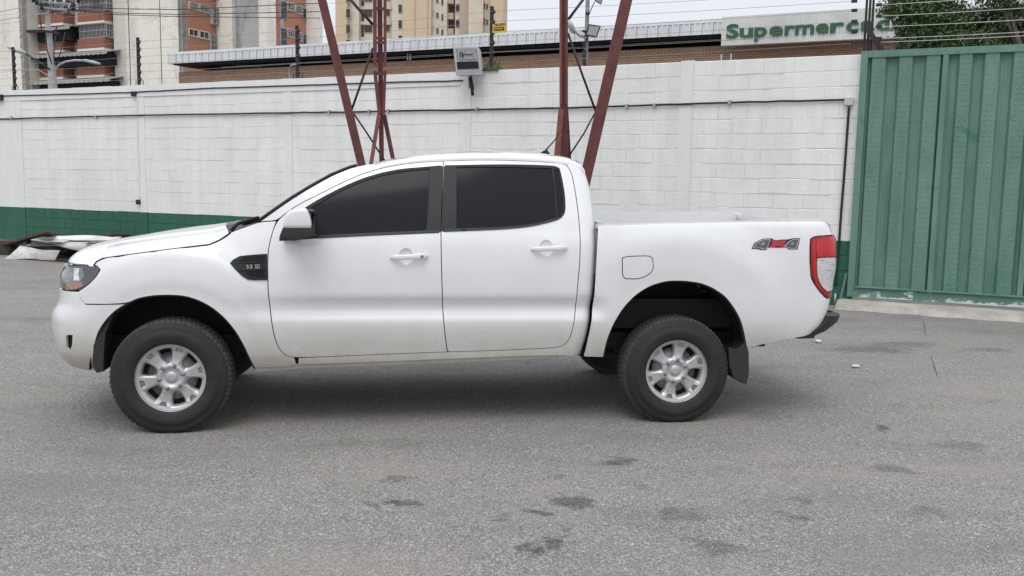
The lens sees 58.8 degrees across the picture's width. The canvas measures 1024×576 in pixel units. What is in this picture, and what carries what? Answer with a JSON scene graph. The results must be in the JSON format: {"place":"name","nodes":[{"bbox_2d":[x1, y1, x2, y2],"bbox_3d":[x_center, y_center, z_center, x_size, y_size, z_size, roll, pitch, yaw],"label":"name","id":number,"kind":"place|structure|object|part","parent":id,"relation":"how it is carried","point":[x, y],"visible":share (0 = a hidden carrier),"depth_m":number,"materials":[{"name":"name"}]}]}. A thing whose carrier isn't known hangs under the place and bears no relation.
{"place":"outdoors","nodes":[
{"label":"outdoors","id":0,"kind":"place"},
{"bbox_2d":[0,0,322,90],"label":"apartment block","id":1,"kind":"structure","parent":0,"point":[161,29],"depth_m":88.73,"materials":[{"name":"concrete"}]},
{"bbox_2d":[188,28,198,36],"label":"window","id":2,"kind":"structure","parent":1,"relation":"in","point":[192,32],"depth_m":86.44,"materials":[{"name":"white glass"}]},
{"bbox_2d":[188,1,198,10],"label":"window","id":3,"kind":"structure","parent":1,"relation":"in","point":[194,5],"depth_m":86.15,"materials":[{"name":"grey glass"}]},
{"bbox_2d":[199,30,209,39],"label":"window","id":4,"kind":"structure","parent":1,"relation":"in","point":[205,35],"depth_m":87.69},
{"bbox_2d":[199,3,209,12],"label":"window","id":5,"kind":"structure","parent":1,"relation":"in","point":[200,6],"depth_m":87.41,"materials":[{"name":"grey glass"}]},
{"bbox_2d":[210,34,217,49],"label":"window","id":6,"kind":"structure","parent":1,"relation":"in","point":[213,40],"depth_m":88.77,"materials":[{"name":"grey glass"}]},
{"bbox_2d":[210,7,219,24],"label":"window","id":7,"kind":"structure","parent":1,"relation":"in","point":[214,18],"depth_m":88.46,"materials":[{"name":"grey glass"}]},
{"bbox_2d":[280,27,286,44],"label":"window","id":8,"kind":"structure","parent":1,"relation":"in","point":[283,35],"depth_m":85.33,"materials":[{"name":"grey glass"}]},
{"bbox_2d":[280,0,287,19],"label":"window","id":9,"kind":"structure","parent":1,"relation":"in","point":[281,2],"depth_m":85.08,"materials":[{"name":"grey glass"}]},
{"bbox_2d":[287,28,294,37],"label":"window","id":10,"kind":"structure","parent":1,"relation":"in","point":[291,34],"depth_m":86.08,"materials":[{"name":"grey glass"}]},
{"bbox_2d":[287,1,294,11],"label":"window","id":11,"kind":"structure","parent":1,"relation":"in","point":[289,7],"depth_m":85.83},
{"bbox_2d":[295,5,302,14],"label":"window","id":12,"kind":"structure","parent":1,"relation":"in","point":[299,9],"depth_m":87.04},
{"bbox_2d":[302,34,306,43],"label":"window","id":13,"kind":"structure","parent":1,"relation":"in","point":[304,41],"depth_m":88.10,"materials":[{"name":"grey glass"}]},
{"bbox_2d":[302,7,306,19],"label":"window","id":14,"kind":"structure","parent":1,"relation":"in","point":[304,17],"depth_m":87.84,"materials":[{"name":"grey glass"}]},
{"bbox_2d":[335,0,507,41],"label":"tan tower block","id":15,"kind":"structure","parent":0,"point":[347,12],"depth_m":158.77,"materials":[{"name":"beige concrete"}]},
{"bbox_2d":[346,9,350,17],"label":"window","id":16,"kind":"structure","parent":15,"relation":"in","point":[348,11],"depth_m":159.45,"materials":[{"name":"grey glass"}]},
{"bbox_2d":[346,24,350,32],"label":"window","id":17,"kind":"structure","parent":15,"relation":"in","point":[348,28],"depth_m":159.76,"materials":[{"name":"grey glass"}]},
{"bbox_2d":[364,10,372,16],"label":"window","id":18,"kind":"structure","parent":15,"relation":"in","point":[369,13],"depth_m":160.86,"materials":[{"name":"grey glass"}]},
{"bbox_2d":[364,25,372,32],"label":"window","id":19,"kind":"structure","parent":15,"relation":"in","point":[367,28],"depth_m":161.17,"materials":[{"name":"grey glass"}]},
{"bbox_2d":[398,4,401,12],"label":"window","id":20,"kind":"structure","parent":15,"relation":"in","point":[399,5],"depth_m":158.71,"materials":[{"name":"grey glass"}]},
{"bbox_2d":[398,20,401,28],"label":"window","id":21,"kind":"structure","parent":15,"relation":"in","point":[399,21],"depth_m":159.02,"materials":[{"name":"grey glass"}]},
{"bbox_2d":[0,255,1023,575],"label":"ground","id":22,"kind":"structure","parent":0,"point":[916,501],"depth_m":5.06,"materials":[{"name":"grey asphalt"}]},
{"bbox_2d":[0,239,22,254],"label":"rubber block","id":23,"kind":"structure","parent":22,"relation":"on","point":[7,249],"depth_m":17.69,"materials":[{"name":"grey rubber"}]},
{"bbox_2d":[2,232,44,244],"bbox_3d":[-9.319,-0.887,17.316,3.050,0.534,0.338,7,9,42],"label":"scrap board","id":24,"kind":"object","parent":22,"relation":"on","point":[24,240],"visible":0.81,"depth_m":17.03,"materials":[{"name":"brown wood"}]},
{"bbox_2d":[31,237,71,241],"bbox_3d":[-8.377,-0.873,16.369,0.789,0.092,0.422,1,7,-1],"label":"scrap sheet","id":25,"kind":"object","parent":24,"relation":"on","point":[42,239],"visible":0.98,"depth_m":16.42,"materials":[{"name":"metal"}]},
{"bbox_2d":[46,235,120,240],"bbox_3d":[-7.796,-0.901,16.403,1.288,0.083,0.586,0,7,-8],"label":"scrap sheet","id":26,"kind":"object","parent":25,"relation":"on","point":[83,237],"visible":0.93,"depth_m":16.47,"materials":[{"name":"white metal"}]},
{"bbox_2d":[45,232,65,236],"bbox_3d":[-8.429,-0.962,16.773,0.361,0.236,1.213,-2,8,-27],"label":"scrap board","id":27,"kind":"object","parent":26,"relation":"on","point":[48,234],"visible":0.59,"depth_m":16.48,"materials":[{"name":"brown wood"}]},
{"bbox_2d":[110,234,136,237],"bbox_3d":[-7.309,-0.977,17.066,0.469,0.143,0.752,-2,7,-24],"label":"scrap board","id":28,"kind":"object","parent":26,"relation":"on","point":[119,235],"visible":0.52,"depth_m":16.91,"materials":[{"name":"brown wood"}]},
{"bbox_2d":[5,246,59,259],"bbox_3d":[-8.787,-0.632,16.682,1.383,0.256,0.070,4,7,22],"label":"scrap sheet","id":29,"kind":"object","parent":22,"relation":"on","point":[22,252],"visible":1,"depth_m":16.69,"materials":[{"name":"white metal"}]},
{"bbox_2d":[17,258,68,261],"bbox_3d":[-8.702,-0.523,16.725,1.640,0.021,0.162,4,7,22],"label":"scrap lath","id":30,"kind":"object","parent":22,"relation":"on","point":[48,260],"visible":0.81,"depth_m":16.57,"materials":[{"name":"brown wood"}]},
{"bbox_2d":[7,0,100,88],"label":"power pole","id":31,"kind":"object","parent":22,"relation":"on","point":[48,31],"visible":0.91,"depth_m":45.70,"materials":[{"name":"concrete"}]},
{"bbox_2d":[0,3,319,75],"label":"power lines","id":32,"kind":"object","parent":31,"relation":"attached to","point":[170,14],"visible":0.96,"depth_m":44.98,"materials":[{"name":"black rubber"}]},
{"bbox_2d":[25,240,101,257],"bbox_3d":[-8.412,-0.766,17.462,2.165,0.356,0.830,0,7,-8],"label":"scrap sheet","id":33,"kind":"object","parent":22,"relation":"on","point":[58,255],"visible":0.09,"depth_m":17.28,"materials":[{"name":"white metal"}]},
{"bbox_2d":[26,246,71,252],"bbox_3d":[-8.717,-0.768,17.043,1.313,0.174,0.346,4,7,24],"label":"scrap sheet","id":34,"kind":"object","parent":33,"relation":"on","point":[62,249],"visible":0.31,"depth_m":16.93,"materials":[{"name":"grey metal"}]},
{"bbox_2d":[26,241,88,246],"bbox_3d":[-8.425,-0.823,16.834,1.325,0.131,0.330,1,7,1],"label":"scrap sheet","id":35,"kind":"object","parent":34,"relation":"on","point":[37,243],"visible":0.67,"depth_m":16.93,"materials":[{"name":"metal"}]},
{"bbox_2d":[46,242,84,250],"bbox_3d":[-8.198,-0.787,16.684,0.904,0.186,0.169,2,7,7],"label":"scrap sheet","id":36,"kind":"object","parent":35,"relation":"on","point":[71,246],"visible":0.7,"depth_m":16.70,"materials":[{"name":"white metal"}]},
{"bbox_2d":[58,250,77,254],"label":"scrap sheet","id":37,"kind":"object","parent":33,"relation":"on","point":[71,252],"visible":0.1,"depth_m":17.28,"materials":[{"name":"black metal"}]},
{"bbox_2d":[0,54,860,304],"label":"block wall","id":38,"kind":"structure","parent":22,"relation":"on","point":[80,175],"depth_m":14.68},
{"bbox_2d":[131,91,140,204],"bbox_3d":[-7.274,-2.702,17.563,0.118,2.162,0.058,4,7,26],"label":"conduit line","id":39,"kind":"object","parent":38,"relation":"attached to","point":[134,93],"visible":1,"depth_m":17.55,"materials":[{"name":"black plastic"}]},
{"bbox_2d":[0,80,462,100],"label":"beam cable","id":40,"kind":"object","parent":38,"relation":"attached to","point":[1,97],"visible":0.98,"depth_m":16.50,"materials":[{"name":"black plastic"}]},
{"bbox_2d":[0,99,844,119],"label":"wall cable","id":41,"kind":"object","parent":38,"relation":"attached to","point":[729,102],"depth_m":14.37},
{"bbox_2d":[453,46,484,95],"bbox_3d":[-0.626,-3.360,14.056,0.344,0.735,0.488,-6,9,-44],"label":"floodlight","id":42,"kind":"object","parent":38,"relation":"on","point":[468,61],"visible":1,"depth_m":13.98,"materials":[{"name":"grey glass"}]},
{"bbox_2d":[482,59,501,70],"bbox_3d":[-0.323,-3.481,14.185,0.383,0.182,0.161,4,7,27],"label":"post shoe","id":43,"kind":"object","parent":38,"relation":"on","point":[495,68],"visible":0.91,"depth_m":14.12,"materials":[{"name":"green plant"}]},
{"bbox_2d":[0,0,1023,89],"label":"electric fence","id":44,"kind":"object","parent":38,"relation":"on","point":[872,37],"visible":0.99,"depth_m":14.12,"materials":[{"name":"silver metal"}]},
{"bbox_2d":[492,23,505,32],"bbox_3d":[-0.197,-4.023,14.050,0.233,0.140,0.008,4,7,26],"label":"warning sign","id":45,"kind":"object","parent":44,"relation":"hanging from","point":[499,27],"visible":1,"depth_m":14.05,"materials":[{"name":"yellow"}]},
{"bbox_2d":[844,97,853,104],"bbox_3d":[4.420,-2.448,11.905,0.110,0.100,0.058,4,7,26],"label":"junction box","id":46,"kind":"object","parent":38,"relation":"attached to","point":[848,100],"visible":1,"depth_m":11.88,"materials":[{"name":"white plastic"}]},
{"bbox_2d":[834,106,849,304],"bbox_3d":[4.385,-1.075,12.074,0.067,2.634,0.031,4,7,26],"label":"drop cable","id":47,"kind":"object","parent":46,"relation":"hanging from","point":[842,195],"visible":1,"depth_m":12.05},
{"bbox_2d":[839,44,1023,307],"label":"sliding gate","id":48,"kind":"structure","parent":38,"relation":"attached to","point":[938,203],"depth_m":11.51,"materials":[{"name":"green metal"}]},
{"bbox_2d":[51,128,839,432],"bbox_3d":[-0.436,-0.187,6.635,5.323,1.980,2.230,0,7,-8],"label":"pickup truck","id":49,"kind":"object","parent":22,"relation":"on","point":[448,256],"visible":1,"depth_m":5.80,"materials":[{"name":"white paint"}]},
{"bbox_3d":[-0.963,-0.186,5.737,1.106,1.241,0.285,0,7,-8],"label":"front door","id":50,"kind":"part","parent":49,"relation":"part of","materials":[{"name":"white paint"}]},
{"bbox_3d":[-0.018,-0.207,5.878,0.889,1.227,0.279,0,7,-8],"label":"rear door","id":51,"kind":"part","parent":49,"relation":"part of","materials":[{"name":"white paint"}]},
{"bbox_2d":[318,0,631,186],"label":"steel tower","id":52,"kind":"structure","parent":22,"relation":"on","point":[562,145],"depth_m":10.59,"materials":[{"name":"red metal"}]},
{"bbox_2d":[568,0,601,65],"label":"lamp pole","id":53,"kind":"object","parent":22,"relation":"on","point":[590,30],"visible":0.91,"depth_m":23.86,"materials":[{"name":"grey metal"}]},
{"bbox_2d":[835,298,1023,322],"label":"threshold","id":54,"kind":"object","parent":22,"relation":"on","point":[944,310],"visible":0.99,"depth_m":11.47,"materials":[{"name":"concrete"}]},
{"bbox_2d":[875,0,1000,49],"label":"leafy tree","id":55,"kind":"object","parent":22,"relation":"on","point":[944,29],"visible":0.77,"depth_m":18.67,"materials":[{"name":"green plant"}]},
{"bbox_2d":[971,0,1023,44],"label":"leafy tree","id":56,"kind":"object","parent":22,"relation":"on","point":[1017,15],"visible":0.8,"depth_m":17.04,"materials":[{"name":"green plant"}]},
{"bbox_2d":[167,2,1023,83],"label":"supermarket building","id":57,"kind":"structure","parent":0,"point":[351,63],"depth_m":33.89,"materials":[{"name":"brick"}]},
{"bbox_2d":[721,7,898,46],"bbox_3d":[9.408,-8.245,28.672,5.528,0.914,0.275,4,7,25],"label":"shop sign","id":58,"kind":"object","parent":57,"relation":"attached to","point":[815,19],"visible":0.71,"depth_m":28.71,"materials":[{"name":"white plastic"}]},
{"bbox_2d":[323,0,1023,42],"label":"sky","id":59,"kind":"structure","parent":0,"point":[517,8],"materials":[{"name":"white"}]},
{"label":"scrap sheet","id":60,"kind":"object","parent":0,"visible":0},
{"bbox_2d":[86,240,106,244],"bbox_3d":[-7.414,-0.822,16.579,0.650,0.077,0.412,0,7,-8],"label":"scrap sheet","id":61,"kind":"object","parent":60,"relation":"on","point":[91,242],"visible":0.24,"depth_m":16.59,"materials":[{"name":"metal"}]}
]}

